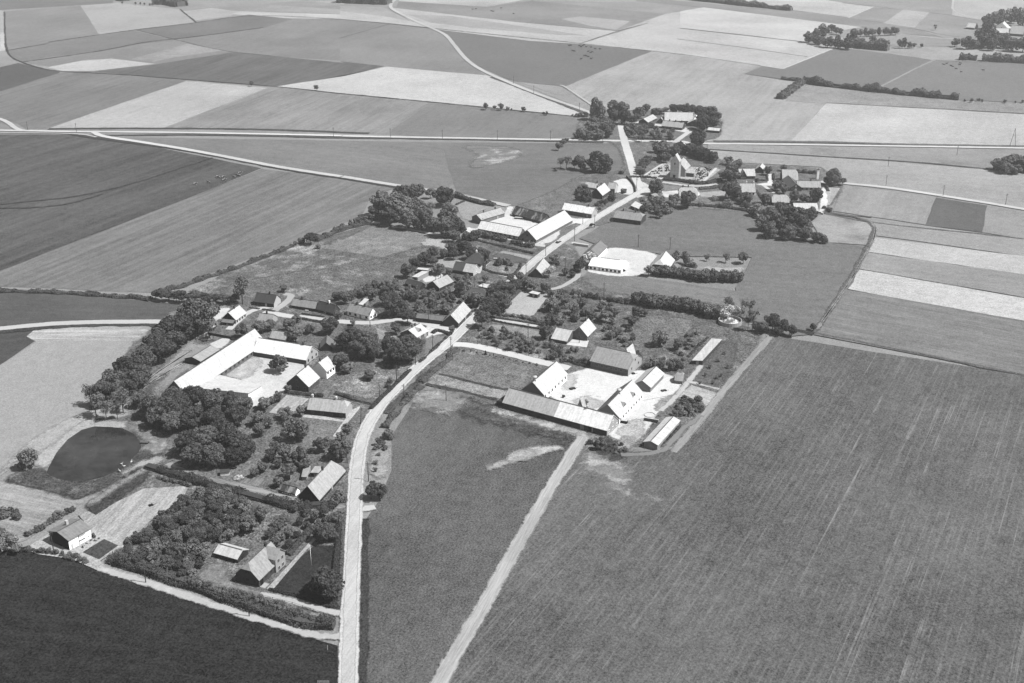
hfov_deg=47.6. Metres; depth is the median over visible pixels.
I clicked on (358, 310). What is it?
house
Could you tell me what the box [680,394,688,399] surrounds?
shrub
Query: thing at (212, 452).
tree
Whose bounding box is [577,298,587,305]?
garden tree
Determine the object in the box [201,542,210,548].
fruit tree
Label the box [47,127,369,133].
grass verge
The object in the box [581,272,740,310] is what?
field
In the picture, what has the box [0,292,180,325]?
field
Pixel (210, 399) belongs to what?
tree
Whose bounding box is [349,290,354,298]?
garden tree
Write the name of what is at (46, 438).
bare ground
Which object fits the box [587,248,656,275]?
farmyard
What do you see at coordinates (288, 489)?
cottage
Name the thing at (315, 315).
hedge
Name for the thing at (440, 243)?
bare ground
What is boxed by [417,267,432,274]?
shed
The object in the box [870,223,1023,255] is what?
field
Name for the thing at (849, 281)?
track
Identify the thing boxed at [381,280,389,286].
shrub
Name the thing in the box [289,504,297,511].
fruit bush
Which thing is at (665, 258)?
barn
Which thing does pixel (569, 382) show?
bare ground
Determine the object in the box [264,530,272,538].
fruit bush
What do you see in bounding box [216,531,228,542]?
fruit tree
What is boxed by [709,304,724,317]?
garden tree
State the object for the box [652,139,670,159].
garden tree
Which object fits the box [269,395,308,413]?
vegetable field
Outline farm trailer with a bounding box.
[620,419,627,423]
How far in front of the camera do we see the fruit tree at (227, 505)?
373.46 m
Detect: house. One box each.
[47,518,91,549]
[222,305,246,323]
[235,541,285,587]
[253,291,280,306]
[307,394,352,417]
[311,356,335,378]
[347,302,376,319]
[400,323,428,338]
[426,274,453,290]
[453,261,479,275]
[464,250,485,266]
[464,287,488,301]
[573,318,595,340]
[592,183,609,198]
[613,208,645,224]
[639,114,656,123]
[678,185,697,198]
[737,168,755,178]
[739,181,755,194]
[755,163,764,172]
[770,192,789,205]
[780,169,797,180]
[781,175,801,190]
[796,179,820,189]
[966,22,977,29]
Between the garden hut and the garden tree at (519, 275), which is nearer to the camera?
the garden hut
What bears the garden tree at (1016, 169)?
on the ground at (702, 262)
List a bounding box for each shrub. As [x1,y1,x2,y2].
[0,506,10,518]
[7,507,19,514]
[12,512,21,519]
[24,545,31,552]
[33,525,39,532]
[36,547,45,553]
[45,547,51,553]
[51,510,62,518]
[51,549,58,554]
[62,551,71,558]
[69,553,79,560]
[81,557,89,564]
[155,288,165,297]
[164,290,173,298]
[173,290,186,302]
[187,576,197,583]
[188,290,202,298]
[195,579,205,586]
[199,292,207,299]
[202,581,211,587]
[205,293,212,301]
[210,584,219,590]
[211,293,217,301]
[216,293,229,303]
[217,586,227,593]
[225,296,233,302]
[226,587,233,595]
[231,294,239,301]
[233,589,242,598]
[255,593,263,603]
[263,597,272,605]
[269,599,280,608]
[277,601,288,609]
[290,606,302,616]
[297,237,304,243]
[301,612,309,617]
[309,614,315,620]
[316,614,326,621]
[329,497,339,506]
[331,489,347,501]
[353,217,360,222]
[358,214,367,222]
[365,212,375,221]
[372,281,379,288]
[372,444,381,449]
[375,437,385,446]
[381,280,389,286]
[381,286,389,291]
[381,429,393,439]
[387,377,393,383]
[394,284,401,290]
[398,290,408,298]
[413,285,419,292]
[461,231,469,240]
[467,230,480,240]
[485,232,491,237]
[494,257,502,265]
[500,236,507,241]
[502,258,510,264]
[527,241,534,247]
[574,189,581,194]
[575,193,582,200]
[577,183,589,191]
[582,189,592,201]
[595,436,606,447]
[598,199,605,205]
[608,192,615,200]
[610,297,617,301]
[621,337,627,342]
[624,297,630,304]
[624,326,632,331]
[640,127,648,132]
[642,200,651,206]
[652,204,662,210]
[653,199,662,205]
[653,208,660,215]
[653,267,661,275]
[657,265,671,275]
[662,203,673,213]
[662,266,673,275]
[665,265,676,276]
[667,199,676,207]
[668,194,676,200]
[671,409,677,416]
[673,266,682,276]
[675,405,683,410]
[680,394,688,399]
[683,267,690,276]
[689,269,700,279]
[692,269,701,280]
[700,268,709,281]
[704,269,713,281]
[709,268,718,281]
[719,269,730,281]
[730,269,740,281]
[732,270,743,281]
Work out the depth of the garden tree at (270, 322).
511.42 m
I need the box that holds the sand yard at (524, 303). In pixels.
[500,290,549,315]
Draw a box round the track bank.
[87,468,145,505]
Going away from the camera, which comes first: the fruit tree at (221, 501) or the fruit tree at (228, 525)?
the fruit tree at (228, 525)
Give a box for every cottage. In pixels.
[280,483,300,496]
[291,296,317,310]
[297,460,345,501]
[316,300,339,315]
[529,258,549,277]
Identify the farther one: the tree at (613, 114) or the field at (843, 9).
the field at (843, 9)
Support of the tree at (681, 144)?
on the meadow at (550, 204)
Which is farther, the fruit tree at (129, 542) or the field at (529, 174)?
the field at (529, 174)
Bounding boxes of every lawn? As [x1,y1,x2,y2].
[83,539,117,558]
[275,546,333,603]
[303,433,330,447]
[308,419,341,435]
[425,336,442,352]
[436,259,461,267]
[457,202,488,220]
[486,261,518,273]
[664,185,680,189]
[700,191,725,196]
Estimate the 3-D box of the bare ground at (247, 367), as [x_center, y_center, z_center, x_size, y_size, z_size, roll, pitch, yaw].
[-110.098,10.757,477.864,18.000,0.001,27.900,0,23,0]
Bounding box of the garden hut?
[220,469,229,475]
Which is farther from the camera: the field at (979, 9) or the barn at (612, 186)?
the field at (979, 9)
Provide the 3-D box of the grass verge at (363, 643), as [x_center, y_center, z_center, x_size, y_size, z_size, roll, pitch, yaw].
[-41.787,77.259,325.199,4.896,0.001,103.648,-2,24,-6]
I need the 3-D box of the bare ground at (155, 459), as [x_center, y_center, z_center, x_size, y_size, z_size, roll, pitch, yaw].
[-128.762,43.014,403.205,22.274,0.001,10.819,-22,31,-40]
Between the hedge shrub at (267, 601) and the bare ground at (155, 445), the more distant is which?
the bare ground at (155, 445)
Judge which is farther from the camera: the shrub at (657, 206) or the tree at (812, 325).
the shrub at (657, 206)
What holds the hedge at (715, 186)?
on the ground at (702, 262)
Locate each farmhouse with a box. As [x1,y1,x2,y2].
[285,364,319,391]
[472,207,504,223]
[588,257,628,273]
[590,344,641,375]
[661,119,684,129]
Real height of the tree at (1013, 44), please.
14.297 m
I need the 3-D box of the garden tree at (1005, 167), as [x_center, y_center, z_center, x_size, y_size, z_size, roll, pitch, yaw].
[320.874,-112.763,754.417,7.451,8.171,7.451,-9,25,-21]
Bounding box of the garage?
[631,201,641,210]
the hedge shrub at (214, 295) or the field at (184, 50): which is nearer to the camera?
the hedge shrub at (214, 295)
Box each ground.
[0,0,1023,676]
[0,403,129,471]
[35,419,126,466]
[121,456,164,474]
[124,423,168,454]
[152,343,209,378]
[157,363,193,388]
[197,563,260,594]
[227,356,262,379]
[368,444,391,477]
[410,388,466,414]
[421,238,451,249]
[487,449,535,469]
[491,408,590,437]
[506,445,562,463]
[563,374,576,389]
[573,395,602,408]
[576,451,667,501]
[616,419,644,437]
[618,436,638,448]
[654,395,671,410]
[703,266,743,271]
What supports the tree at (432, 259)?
on the ground at (702, 262)
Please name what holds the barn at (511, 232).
on the ground at (702, 262)
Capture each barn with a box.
[164,328,261,391]
[200,375,261,399]
[253,337,318,363]
[416,313,446,324]
[442,301,470,327]
[477,218,524,239]
[496,387,618,435]
[512,206,549,222]
[519,210,572,242]
[521,361,567,396]
[562,202,597,217]
[583,240,607,259]
[598,380,643,423]
[608,182,617,192]
[635,366,664,391]
[650,251,674,272]
[658,115,663,122]
[664,112,692,123]
[687,115,698,125]
[791,203,818,213]
[996,21,1010,27]
[996,28,1010,34]
[1009,25,1023,36]
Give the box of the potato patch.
[240,508,293,542]
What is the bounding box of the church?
[670,153,695,177]
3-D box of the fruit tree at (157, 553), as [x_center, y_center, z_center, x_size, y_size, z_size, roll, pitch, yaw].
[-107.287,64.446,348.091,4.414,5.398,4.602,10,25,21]
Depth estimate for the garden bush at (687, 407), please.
442.06 m
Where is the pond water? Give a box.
[47,426,140,480]
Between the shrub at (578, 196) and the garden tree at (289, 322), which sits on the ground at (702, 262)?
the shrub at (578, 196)
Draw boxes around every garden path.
[30,528,125,569]
[267,538,315,588]
[302,415,343,421]
[333,406,359,436]
[644,163,665,175]
[703,168,716,180]
[762,185,774,192]
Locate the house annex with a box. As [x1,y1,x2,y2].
[551,327,573,343]
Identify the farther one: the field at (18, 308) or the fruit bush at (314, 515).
the field at (18, 308)
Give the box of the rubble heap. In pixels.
[233,475,243,479]
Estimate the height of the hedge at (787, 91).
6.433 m
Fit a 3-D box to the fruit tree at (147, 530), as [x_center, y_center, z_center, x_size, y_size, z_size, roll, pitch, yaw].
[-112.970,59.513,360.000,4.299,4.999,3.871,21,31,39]
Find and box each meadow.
[6,431,165,499]
[85,466,149,513]
[89,238,761,611]
[331,369,401,398]
[460,406,574,445]
[488,324,540,337]
[492,253,526,262]
[517,110,842,230]
[545,223,579,245]
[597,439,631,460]
[613,315,695,355]
[693,340,736,386]
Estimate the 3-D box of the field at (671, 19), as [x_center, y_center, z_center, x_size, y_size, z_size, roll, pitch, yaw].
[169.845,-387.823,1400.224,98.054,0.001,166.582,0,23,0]
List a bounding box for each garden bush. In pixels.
[499,335,506,340]
[520,337,528,343]
[599,300,606,305]
[647,121,654,127]
[672,252,679,259]
[683,259,693,266]
[683,403,691,409]
[688,411,695,416]
[689,262,697,267]
[693,328,700,334]
[712,195,718,200]
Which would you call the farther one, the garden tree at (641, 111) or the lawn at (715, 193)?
the garden tree at (641, 111)
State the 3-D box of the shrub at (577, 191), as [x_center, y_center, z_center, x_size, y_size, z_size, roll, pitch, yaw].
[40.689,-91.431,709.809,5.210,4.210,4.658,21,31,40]
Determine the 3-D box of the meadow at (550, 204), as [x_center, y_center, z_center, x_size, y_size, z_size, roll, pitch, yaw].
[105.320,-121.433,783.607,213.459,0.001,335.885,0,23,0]
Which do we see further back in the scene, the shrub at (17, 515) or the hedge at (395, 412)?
the hedge at (395, 412)
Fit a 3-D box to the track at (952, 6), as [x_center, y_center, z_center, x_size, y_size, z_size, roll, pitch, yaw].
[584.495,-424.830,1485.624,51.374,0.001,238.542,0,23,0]
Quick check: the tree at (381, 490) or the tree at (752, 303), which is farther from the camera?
the tree at (752, 303)
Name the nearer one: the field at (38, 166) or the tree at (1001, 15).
the field at (38, 166)
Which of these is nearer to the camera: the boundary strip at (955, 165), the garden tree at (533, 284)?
the garden tree at (533, 284)
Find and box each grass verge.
[0,323,155,332]
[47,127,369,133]
[70,134,395,187]
[107,134,603,142]
[335,517,345,608]
[358,518,370,682]
[383,367,432,412]
[491,77,584,112]
[714,140,1023,146]
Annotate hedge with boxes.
[0,287,152,301]
[106,549,335,630]
[144,463,336,510]
[151,0,188,6]
[154,244,293,290]
[268,587,329,608]
[285,524,314,555]
[287,391,323,396]
[300,317,322,322]
[301,312,324,317]
[314,217,371,241]
[329,512,341,608]
[334,391,373,404]
[335,512,345,608]
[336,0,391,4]
[368,369,411,408]
[380,384,425,428]
[418,336,447,362]
[418,347,460,383]
[431,328,450,335]
[454,191,496,206]
[476,239,534,253]
[482,259,521,275]
[491,319,538,328]
[493,317,542,325]
[509,289,520,300]
[572,362,589,367]
[623,123,673,139]
[641,175,656,178]
[661,425,680,444]
[662,177,722,183]
[680,202,757,218]
[687,336,709,357]
[691,0,792,10]
[699,184,723,189]
[756,174,768,180]
[756,189,767,205]
[776,79,805,99]
[781,76,800,80]
[803,75,959,99]
[848,38,889,50]
[959,52,977,60]
[982,52,1023,63]
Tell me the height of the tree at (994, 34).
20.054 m
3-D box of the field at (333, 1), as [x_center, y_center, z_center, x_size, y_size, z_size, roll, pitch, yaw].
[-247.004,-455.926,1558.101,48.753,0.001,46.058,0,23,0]
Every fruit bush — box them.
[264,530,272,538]
[268,527,277,535]
[269,536,280,546]
[272,519,283,528]
[273,514,290,524]
[279,533,285,539]
[284,526,292,536]
[284,538,293,546]
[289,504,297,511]
[292,498,301,504]
[293,530,301,536]
[296,516,303,524]
[301,505,310,511]
[301,521,310,528]
[302,508,308,516]
[310,510,318,521]
[317,503,328,515]
[321,515,330,523]
[328,511,343,523]
[405,291,411,297]
[411,292,418,300]
[414,301,424,305]
[417,306,427,312]
[420,292,426,297]
[421,298,427,304]
[427,298,439,306]
[428,302,434,309]
[435,292,442,298]
[439,303,447,311]
[442,289,448,295]
[444,305,452,312]
[449,293,455,300]
[457,294,468,302]
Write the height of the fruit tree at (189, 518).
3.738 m
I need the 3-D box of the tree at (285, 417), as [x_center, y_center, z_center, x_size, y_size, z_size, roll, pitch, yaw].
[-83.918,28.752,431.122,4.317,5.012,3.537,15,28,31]
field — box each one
[0,0,113,9]
[0,10,4,50]
[0,32,4,50]
[0,63,58,90]
[0,71,185,128]
[0,134,259,270]
[0,169,393,292]
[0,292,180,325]
[0,325,152,475]
[0,329,33,364]
[0,482,83,543]
[0,546,337,682]
[5,6,97,49]
[8,30,172,61]
[26,40,230,65]
[27,326,149,340]
[48,59,152,70]
[48,81,265,128]
[78,486,187,540]
[81,3,193,34]
[96,52,382,85]
[118,137,452,187]
[134,44,222,61]
[137,15,290,39]
[164,87,429,133]
[180,19,478,71]
[181,0,343,22]
[183,8,238,19]
[190,224,441,292]
[233,11,339,18]
[241,477,265,485]
[262,5,339,13]
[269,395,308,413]
[279,67,582,115]
[314,0,343,3]
[325,225,438,256]
[340,6,408,20]
[340,11,424,26]
[340,24,483,74]
[366,389,576,682]
[376,328,397,338]
[386,103,580,137]
[394,8,617,43]
[396,1,661,29]
[399,0,520,6]
[408,14,586,35]
[427,375,506,399]
[436,352,539,388]
[437,29,650,85]
[441,142,623,205]
[449,336,1023,682]
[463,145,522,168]
[501,251,532,258]
[503,77,589,110]
[531,0,765,8]
[563,16,628,29]
[566,51,825,140]
[580,209,863,336]
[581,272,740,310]
[583,24,832,68]
[624,12,679,28]
[636,0,936,35]
[679,385,716,405]
[680,7,858,41]
[708,144,1023,171]
[710,150,1023,207]
[745,48,929,86]
[746,0,869,16]
[775,0,842,3]
[786,85,1023,113]
[792,103,1023,144]
[812,214,871,244]
[814,290,1023,373]
[826,187,839,204]
[830,0,951,14]
[833,185,934,224]
[848,270,1023,319]
[850,8,902,22]
[860,252,1023,296]
[868,238,1023,273]
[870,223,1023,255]
[883,60,1023,101]
[884,10,928,27]
[886,34,1023,51]
[889,47,1023,62]
[915,19,1023,39]
[926,197,986,231]
[952,0,1023,23]
[982,205,1023,238]
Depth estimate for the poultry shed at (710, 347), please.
488.27 m
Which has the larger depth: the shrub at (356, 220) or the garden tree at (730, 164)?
the garden tree at (730, 164)
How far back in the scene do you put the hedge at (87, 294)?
554.69 m
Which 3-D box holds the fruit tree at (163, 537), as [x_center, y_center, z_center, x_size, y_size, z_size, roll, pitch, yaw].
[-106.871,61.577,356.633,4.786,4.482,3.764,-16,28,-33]
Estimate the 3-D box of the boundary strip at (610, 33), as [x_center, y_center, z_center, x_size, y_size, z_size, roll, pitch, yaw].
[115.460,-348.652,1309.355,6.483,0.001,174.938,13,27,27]
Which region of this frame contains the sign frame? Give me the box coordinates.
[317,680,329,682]
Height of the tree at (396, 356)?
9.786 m
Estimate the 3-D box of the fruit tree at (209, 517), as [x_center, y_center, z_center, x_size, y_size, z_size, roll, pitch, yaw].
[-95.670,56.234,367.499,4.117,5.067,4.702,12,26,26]
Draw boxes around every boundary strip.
[0,157,212,204]
[0,194,101,207]
[4,12,7,48]
[4,43,55,70]
[23,27,262,61]
[50,15,565,41]
[64,71,570,115]
[137,30,269,55]
[425,383,497,400]
[440,374,507,389]
[571,42,754,64]
[580,23,646,43]
[680,39,806,56]
[682,28,801,41]
[714,149,1023,172]
[742,318,814,334]
[812,212,874,331]
[815,332,1023,375]
[826,213,1022,238]
[837,103,1023,113]
[922,162,987,168]
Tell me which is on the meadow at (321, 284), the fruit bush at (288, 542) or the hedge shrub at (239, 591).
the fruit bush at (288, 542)
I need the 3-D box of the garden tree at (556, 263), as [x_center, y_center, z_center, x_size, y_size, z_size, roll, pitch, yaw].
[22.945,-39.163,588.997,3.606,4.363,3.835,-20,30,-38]
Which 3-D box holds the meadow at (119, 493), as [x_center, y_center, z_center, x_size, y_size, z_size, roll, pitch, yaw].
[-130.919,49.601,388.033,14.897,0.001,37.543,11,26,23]
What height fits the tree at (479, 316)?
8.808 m
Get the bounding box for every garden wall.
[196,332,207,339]
[208,332,230,338]
[573,243,587,246]
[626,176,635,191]
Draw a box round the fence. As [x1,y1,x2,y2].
[232,587,329,614]
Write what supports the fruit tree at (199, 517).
on the meadow at (321, 284)
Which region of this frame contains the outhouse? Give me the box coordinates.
[674,372,684,383]
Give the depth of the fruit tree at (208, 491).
380.20 m
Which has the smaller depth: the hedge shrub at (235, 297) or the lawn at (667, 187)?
the hedge shrub at (235, 297)
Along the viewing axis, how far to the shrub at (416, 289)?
556.65 m
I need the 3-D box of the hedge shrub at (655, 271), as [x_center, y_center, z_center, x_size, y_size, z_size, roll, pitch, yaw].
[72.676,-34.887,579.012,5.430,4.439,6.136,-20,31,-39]
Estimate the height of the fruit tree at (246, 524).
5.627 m
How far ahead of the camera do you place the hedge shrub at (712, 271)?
569.38 m
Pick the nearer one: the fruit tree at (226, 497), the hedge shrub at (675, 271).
the fruit tree at (226, 497)
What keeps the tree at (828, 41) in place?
on the ground at (702, 262)
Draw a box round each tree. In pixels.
[0,531,18,551]
[10,543,22,553]
[16,447,37,470]
[81,383,93,402]
[84,392,104,417]
[88,379,121,402]
[97,400,112,419]
[101,368,128,390]
[109,386,130,412]
[109,401,121,418]
[112,355,144,374]
[115,547,123,554]
[115,552,125,561]
[118,370,138,394]
[122,544,132,552]
[123,540,131,547]
[124,536,134,544]
[124,551,137,560]
[128,363,151,386]
[129,345,156,367]
[130,389,146,402]
[131,531,142,542]
[132,554,142,563]
[135,548,146,557]
[136,333,173,363]
[137,542,148,551]
[138,392,161,412]
[141,535,149,542]
[142,525,153,536]
[144,552,155,563]
[145,406,162,427]
[145,543,158,552]
[147,547,161,559]
[149,530,157,538]
[149,536,159,543]
[151,315,194,345]
[151,328,184,350]
[151,515,161,525]
[152,396,174,413]
[152,522,158,530]
[153,559,164,568]
[156,510,166,515]
[156,527,170,537]
[158,517,173,528]
[158,534,171,545]
[158,540,168,553]
[160,411,181,432]
[160,553,171,563]
[161,386,184,398]
[161,397,187,416]
[161,513,172,518]
[163,558,175,567]
[164,549,176,557]
[166,508,174,514]
[167,541,181,553]
[168,529,182,541]
[170,504,177,512]
[171,516,177,522]
[171,533,183,542]
[172,393,192,409]
[173,511,181,517]
[173,560,182,568]
[174,297,220,333]
[174,429,202,453]
[174,554,182,560]
[175,500,185,508]
[176,542,188,557]
[176,569,186,576]
[177,494,186,502]
[177,514,185,523]
[179,405,203,428]
[179,506,188,511]
[180,385,203,405]
[180,442,203,466]
[180,525,189,532]
[180,555,191,568]
[181,495,193,506]
[181,508,195,517]
[181,560,193,569]
[183,526,194,537]
[184,516,192,523]
[184,551,195,561]
[186,537,199,548]
[186,568,197,576]
[187,519,197,527]
[187,543,206,555]
[188,500,205,511]
[191,531,204,542]
[193,425,221,446]
[193,486,202,499]
[193,510,204,518]
[193,513,203,520]
[193,527,206,534]
[194,485,204,495]
[195,557,203,567]
[196,388,224,412]
[196,519,206,526]
[199,549,209,560]
[201,407,225,426]
[201,442,224,466]
[201,522,210,531]
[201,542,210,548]
[203,496,215,507]
[204,483,218,490]
[204,488,215,495]
[204,511,217,523]
[206,503,223,514]
[207,526,221,542]
[211,489,224,501]
[211,518,220,526]
[213,421,241,447]
[215,484,225,492]
[215,498,224,507]
[215,523,224,529]
[216,512,224,520]
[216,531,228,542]
[222,494,230,502]
[222,501,233,511]
[223,390,240,407]
[223,446,243,466]
[224,402,249,426]
[224,487,233,496]
[224,514,234,521]
[224,520,234,528]
[224,529,234,537]
[226,508,241,516]
[227,397,252,411]
[230,433,252,449]
[230,514,245,526]
[230,522,239,533]
[231,495,248,506]
[233,275,248,303]
[235,322,248,335]
[236,441,255,459]
[238,500,251,511]
[240,515,258,532]
[241,510,256,521]
[250,468,258,476]
[251,320,268,333]
[251,410,265,422]
[252,423,265,436]
[253,505,268,521]
[257,461,268,471]
[258,399,270,409]
[262,416,273,425]
[264,451,275,460]
[265,319,276,330]
[267,354,288,371]
[267,446,278,460]
[269,396,276,403]
[269,441,277,449]
[273,391,281,400]
[273,457,281,467]
[273,476,283,486]
[277,406,292,415]
[277,442,290,461]
[279,285,286,290]
[280,417,309,439]
[280,462,296,479]
[281,412,291,420]
[283,318,295,328]
[284,385,291,390]
[287,326,302,340]
[291,313,301,322]
[291,445,308,465]
[296,405,304,416]
[298,458,311,469]
[304,232,316,244]
[304,324,315,332]
[307,565,344,599]
[312,436,330,451]
[315,521,333,541]
[320,317,338,333]
[328,438,352,458]
[328,528,338,540]
[331,291,338,298]
[332,353,349,369]
[333,311,342,319]
[334,333,349,349]
[336,432,346,439]
[337,290,350,303]
[340,326,361,344]
[340,362,354,371]
[341,423,352,434]
[346,340,367,359]
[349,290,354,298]
[350,318,355,324]
[356,330,377,351]
[359,288,365,296]
[363,283,372,291]
[364,369,375,378]
[365,340,380,358]
[365,483,375,498]
[366,288,377,300]
[368,203,383,219]
[369,190,388,216]
[371,482,387,498]
[378,206,397,225]
[379,291,391,301]
[381,334,399,351]
[382,294,404,316]
[382,348,398,365]
[383,191,415,214]
[389,342,408,365]
[390,322,400,332]
[392,185,413,197]
[395,207,417,227]
[397,309,415,323]
[397,341,422,361]
[400,263,415,277]
[400,303,408,311]
[400,334,416,343]
[408,196,425,213]
[408,258,420,265]
[409,183,425,197]
[409,337,424,345]
[411,209,428,229]
[417,252,431,263]
[422,215,437,231]
[424,202,435,209]
[425,188,433,198]
[425,207,432,215]
[426,246,438,255]
[427,256,438,263]
[431,186,453,202]
[432,263,444,273]
[434,215,452,237]
[437,202,458,220]
[440,248,447,256]
[444,242,457,252]
[446,229,460,241]
[446,267,453,274]
[448,217,466,232]
[448,249,458,259]
[448,325,454,331]
[453,274,460,281]
[455,239,471,253]
[455,279,472,291]
[462,273,471,280]
[464,246,477,256]
[470,292,483,306]
[473,310,490,326]
[479,249,490,259]
[479,297,496,305]
[480,303,489,311]
[481,274,488,282]
[485,303,500,317]
[486,331,492,338]
[487,283,502,293]
[487,293,501,306]
[493,290,509,301]
[494,339,501,344]
[497,298,511,311]
[498,282,515,294]
[506,275,514,279]
[506,342,514,349]
[509,279,520,286]
[515,271,524,279]
[520,276,531,288]
[526,280,539,290]
[539,323,552,337]
[540,283,550,290]
[543,266,555,273]
[544,296,557,310]
[544,312,558,325]
[546,289,554,295]
[549,253,559,261]
[551,352,557,358]
[553,260,559,267]
[553,305,561,312]
[555,143,562,150]
[555,349,562,355]
[557,157,564,168]
[557,288,564,294]
[558,294,570,304]
[558,318,564,323]
[562,155,572,168]
[562,267,568,275]
[569,271,575,276]
[569,303,578,313]
[572,314,579,321]
[573,132,579,138]
[574,154,585,169]
[575,259,585,271]
[577,127,587,137]
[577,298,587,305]
[581,130,592,139]
[582,252,595,262]
[582,307,589,314]
[585,121,599,130]
[587,116,598,122]
[587,311,597,321]
[588,150,612,171]
[589,97,605,119]
[591,129,604,138]
[596,303,603,309]
[598,121,610,130]
[599,309,612,320]
[600,117,611,121]
[604,128,612,137]
[605,330,615,338]
[606,100,629,112]
[608,109,618,120]
[609,121,615,129]
[610,326,621,336]
[611,308,619,316]
[618,109,630,123]
[627,115,636,122]
[627,315,639,326]
[630,291,643,301]
[631,293,641,302]
[632,107,645,115]
[632,306,643,315]
[633,113,640,120]
[635,166,645,176]
[638,158,649,163]
[639,205,648,213]
[642,104,650,111]
[642,292,651,305]
[642,292,658,306]
[643,264,654,276]
[644,360,652,368]
[648,178,663,193]
[649,294,662,304]
[649,356,658,366]
[651,107,658,114]
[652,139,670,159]
[652,329,669,345]
[655,294,665,307]
[656,362,663,367]
[661,295,672,307]
[662,152,671,160]
[666,295,681,310]
[666,358,675,369]
[668,146,679,155]
[669,104,679,111]
[673,141,684,153]
[673,144,681,152]
[673,338,683,347]
[675,360,682,368]
[679,296,693,310]
[681,103,690,111]
[681,190,696,207]
[683,143,696,154]
[689,130,706,145]
[690,299,699,312]
[692,105,702,113]
[692,118,697,128]
[692,299,703,312]
[694,395,702,401]
[695,145,704,158]
[696,112,706,117]
[697,117,708,129]
[700,148,709,159]
[700,302,716,317]
[703,106,717,116]
[708,116,718,126]
[709,111,721,118]
[709,151,718,161]
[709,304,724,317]
[718,181,740,198]
[719,172,728,180]
[719,304,734,317]
[723,156,733,162]
[723,166,740,181]
[723,252,729,262]
[723,293,734,304]
[725,161,736,170]
[733,159,742,168]
[735,306,745,314]
[738,251,748,262]
[740,192,752,202]
[744,317,752,330]
[745,297,755,315]
[747,308,759,330]
[749,203,761,212]
[751,322,757,331]
[755,214,770,230]
[756,321,769,333]
[760,193,771,202]
[760,206,777,217]
[763,166,772,173]
[763,220,777,238]
[764,313,780,330]
[770,212,785,232]
[771,180,784,188]
[773,326,783,335]
[775,201,788,216]
[777,319,789,331]
[779,224,797,239]
[780,185,789,193]
[784,206,805,218]
[785,212,805,235]
[785,324,796,336]
[789,190,799,202]
[796,227,812,238]
[798,193,806,201]
[799,219,812,233]
[803,31,813,42]
[803,209,817,220]
[805,196,812,202]
[809,187,823,202]
[810,323,816,329]
[811,232,822,241]
[812,31,822,44]
[816,29,826,37]
[818,23,830,32]
[819,36,833,47]
[820,234,827,242]
[826,168,841,185]
[828,24,835,31]
[832,27,840,33]
[833,35,843,47]
[841,37,852,48]
[846,32,857,40]
[850,28,859,34]
[864,27,871,36]
[869,28,876,35]
[869,36,876,40]
[882,27,888,35]
[887,26,894,34]
[897,37,907,46]
[951,38,960,46]
[960,36,975,47]
[970,40,979,48]
[974,24,995,42]
[976,34,989,48]
[981,13,997,23]
[982,20,990,27]
[985,38,999,50]
[988,28,1010,47]
[990,158,1006,169]
[991,9,1009,25]
[998,34,1012,48]
[999,163,1011,173]
[1001,154,1017,164]
[1005,37,1020,51]
[1006,6,1018,22]
[1010,153,1023,165]
[1010,164,1022,173]
[1016,7,1023,25]
[1016,36,1023,51]
[1018,156,1023,171]
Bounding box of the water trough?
[644,417,658,422]
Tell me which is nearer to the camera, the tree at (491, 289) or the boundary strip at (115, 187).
the tree at (491, 289)
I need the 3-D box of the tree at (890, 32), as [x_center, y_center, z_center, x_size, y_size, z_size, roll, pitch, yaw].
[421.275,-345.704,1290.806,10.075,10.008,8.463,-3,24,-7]
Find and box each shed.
[184,345,219,364]
[213,543,248,562]
[221,319,234,325]
[310,466,320,476]
[320,335,333,350]
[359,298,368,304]
[405,278,424,289]
[412,271,428,280]
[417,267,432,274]
[479,284,488,289]
[529,291,539,297]
[643,416,680,449]
[692,338,721,364]
[707,127,720,132]
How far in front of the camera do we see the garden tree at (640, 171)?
745.23 m
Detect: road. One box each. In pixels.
[0,118,26,130]
[0,129,1023,148]
[0,132,96,136]
[0,319,159,329]
[91,131,505,205]
[226,305,277,329]
[262,311,424,324]
[272,292,294,310]
[300,315,322,319]
[341,188,648,682]
[389,0,612,121]
[391,226,446,236]
[423,323,455,331]
[453,342,570,369]
[460,194,510,205]
[490,318,539,327]
[551,273,580,289]
[618,124,643,189]
[641,186,677,194]
[662,181,716,186]
[672,130,691,142]
[821,181,1023,209]
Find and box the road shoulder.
[338,188,649,682]
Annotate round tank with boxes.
[718,315,741,327]
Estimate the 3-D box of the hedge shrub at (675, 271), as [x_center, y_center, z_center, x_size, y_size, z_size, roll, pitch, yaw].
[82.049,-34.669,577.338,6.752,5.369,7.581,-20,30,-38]
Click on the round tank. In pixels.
(731, 321)
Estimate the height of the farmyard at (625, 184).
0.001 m
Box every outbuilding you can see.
[257,311,277,322]
[269,330,291,341]
[585,181,599,189]
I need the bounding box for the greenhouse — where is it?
[301,466,310,479]
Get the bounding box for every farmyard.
[210,338,229,348]
[213,308,229,326]
[227,356,303,405]
[423,274,444,281]
[426,326,442,337]
[466,206,559,243]
[540,218,593,243]
[550,368,680,440]
[566,339,588,346]
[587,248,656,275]
[614,179,633,194]
[636,121,688,131]
[636,182,649,197]
[662,190,699,196]
[758,174,781,185]
[819,188,827,211]
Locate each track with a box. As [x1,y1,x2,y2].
[97,566,339,639]
[131,350,191,391]
[137,362,184,390]
[165,462,345,508]
[260,592,340,615]
[362,504,375,510]
[430,436,588,682]
[560,85,590,104]
[620,414,702,456]
[658,365,702,411]
[670,334,775,452]
[687,381,719,389]
[781,47,835,68]
[816,211,876,328]
[848,7,872,17]
[881,59,940,86]
[951,0,1008,21]
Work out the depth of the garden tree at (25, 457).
399.21 m
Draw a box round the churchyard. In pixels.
[647,164,719,184]

